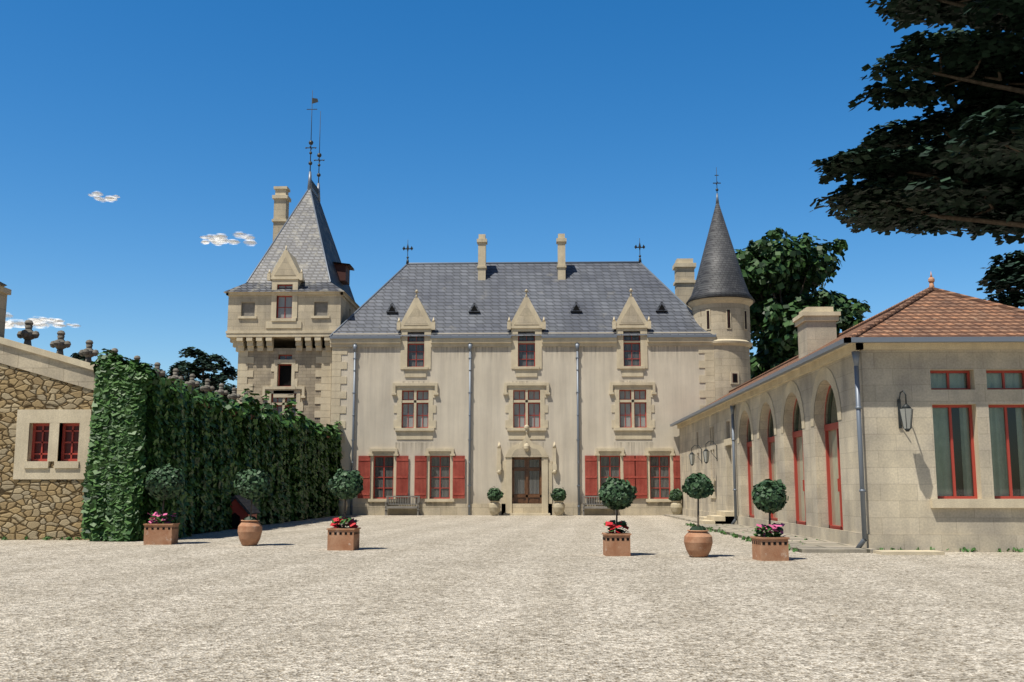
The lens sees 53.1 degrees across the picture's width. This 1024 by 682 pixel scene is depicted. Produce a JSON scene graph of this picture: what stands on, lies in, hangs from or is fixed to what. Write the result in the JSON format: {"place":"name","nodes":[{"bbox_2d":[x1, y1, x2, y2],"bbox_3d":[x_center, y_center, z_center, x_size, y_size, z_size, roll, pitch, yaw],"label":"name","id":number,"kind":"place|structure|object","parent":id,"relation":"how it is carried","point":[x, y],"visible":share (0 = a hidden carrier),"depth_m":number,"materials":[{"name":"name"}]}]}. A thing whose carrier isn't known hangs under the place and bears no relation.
{"place":"outdoors","nodes":[
{"label":"outdoors","id":0,"kind":"place"},
{"bbox_2d":[5,192,255,328],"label":"cloud","id":1,"kind":"structure","parent":0,"point":[220,239],"depth_m":1547.54,"materials":[{"name":"white"}]},
{"bbox_2d":[0,515,1023,681],"bbox_3d":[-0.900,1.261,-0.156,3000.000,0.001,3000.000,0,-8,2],"label":"ground","id":2,"kind":"structure","parent":0,"point":[474,598],"depth_m":10.96,"materials":[{"name":"beige gravel"}]},
{"bbox_2d":[0,337,94,539],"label":"stone building","id":3,"kind":"structure","parent":2,"relation":"on","point":[46,399],"depth_m":25.98,"materials":[{"name":"stone"}]},
{"bbox_2d":[70,347,237,403],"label":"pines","id":4,"kind":"object","parent":2,"relation":"on","point":[196,367],"visible":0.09,"depth_m":61.21,"materials":[{"name":"green plant"}]},
{"bbox_2d":[0,282,329,437],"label":"finials","id":5,"kind":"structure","parent":2,"relation":"on","point":[27,334],"depth_m":32.01,"materials":[{"name":"stone"}]},
{"bbox_2d":[80,348,343,541],"bbox_3d":[-9.199,4.336,37.985,2.089,5.115,26.243,0,-8,2],"label":"ivy","id":6,"kind":"object","parent":2,"relation":"on","point":[145,418],"visible":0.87,"depth_m":27.74,"materials":[{"name":"green plant"}]},
{"bbox_2d":[236,348,331,426],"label":"tower","id":7,"kind":"structure","parent":2,"relation":"on","point":[281,375],"depth_m":51.60,"materials":[{"name":"stone"}]},
{"bbox_2d":[226,330,334,416],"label":"cornice","id":8,"kind":"structure","parent":7,"relation":"attached to","point":[318,340],"depth_m":51.52,"materials":[{"name":"beige stone"}]},
{"bbox_2d":[227,246,342,330],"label":"tower wall","id":9,"kind":"structure","parent":8,"relation":"on","point":[282,311],"depth_m":51.67,"materials":[{"name":"stone"}]},
{"bbox_2d":[224,90,359,324],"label":"tower roof","id":10,"kind":"structure","parent":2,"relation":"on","point":[302,233],"depth_m":54.78,"materials":[{"name":"grey tile"}]},
{"bbox_2d":[230,495,615,528],"bbox_3d":[-5.265,6.968,43.168,9.153,1.060,22.234,-6,-10,38],"label":"furniture","id":11,"kind":"object","parent":2,"relation":"on","point":[240,506],"visible":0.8,"depth_m":33.12,"materials":[{"name":"grey wood"}]},
{"bbox_2d":[143,463,789,560],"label":"potted topiaries","id":12,"kind":"object","parent":2,"relation":"on","point":[166,481],"visible":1,"depth_m":19.90,"materials":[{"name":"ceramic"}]},
{"bbox_2d":[338,486,682,515],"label":"potted plants","id":13,"kind":"object","parent":2,"relation":"on","point":[557,495],"visible":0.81,"depth_m":48.42,"materials":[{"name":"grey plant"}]},
{"bbox_2d":[0,522,1023,551],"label":"weeds","id":14,"kind":"object","parent":2,"relation":"on","point":[687,524],"visible":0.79,"depth_m":25.38,"materials":[{"name":"green plant"}]},
{"bbox_2d":[330,289,715,514],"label":"facade","id":15,"kind":"structure","parent":2,"relation":"on","point":[458,425],"depth_m":50.03,"materials":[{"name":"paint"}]},
{"bbox_2d":[686,167,754,400],"bbox_3d":[10.526,-0.214,51.483,3.440,17.650,3.440,0,-8,2],"label":"turret","id":16,"kind":"object","parent":2,"relation":"on","point":[720,301],"visible":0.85,"depth_m":50.47,"materials":[{"name":"stone"}]},
{"bbox_2d":[662,343,876,552],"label":"arcade wall","id":17,"kind":"structure","parent":2,"relation":"on","point":[800,433],"depth_m":27.60,"materials":[{"name":"stone"}]},
{"bbox_2d":[734,227,871,378],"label":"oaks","id":18,"kind":"object","parent":2,"relation":"on","point":[783,280],"visible":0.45,"depth_m":62.67,"materials":[{"name":"green plant"}]},
{"bbox_2d":[670,273,1023,554],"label":"side building","id":19,"kind":"structure","parent":2,"relation":"on","point":[945,472],"depth_m":21.27,"materials":[{"name":"stone"}]},
{"bbox_2d":[689,390,912,465],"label":"wall lanterns","id":20,"kind":"object","parent":19,"relation":"attached to","point":[905,414],"visible":1,"depth_m":21.08,"materials":[{"name":"grey metal"}]},
{"bbox_2d":[810,0,1023,245],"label":"cedar","id":21,"kind":"object","parent":2,"relation":"on","point":[965,170],"visible":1,"depth_m":30.94,"materials":[{"name":"green plant"}]},
{"bbox_2d":[975,250,1023,307],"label":"tree","id":22,"kind":"object","parent":2,"relation":"on","point":[1007,274],"visible":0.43,"depth_m":52.16,"materials":[{"name":"green plant"}]},
{"bbox_2d":[0,0,1023,387],"label":"sky","id":23,"kind":"structure","parent":0,"point":[606,126],"materials":[{"name":"blue"}]},
{"bbox_3d":[0.626,4.672,54.545,18.800,8.850,8.700,0,-8,2],"label":"main body","id":24,"kind":"object","parent":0,"visible":0},
{"bbox_2d":[329,261,715,336],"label":"roof","id":25,"kind":"structure","parent":24,"relation":"on","point":[449,294],"depth_m":52.98,"materials":[{"name":"tile"}]},
{"bbox_2d":[386,234,695,312],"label":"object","id":26,"kind":"object","parent":25,"relation":"on","point":[685,280],"visible":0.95,"depth_m":54.73,"materials":[{"name":"stone"}]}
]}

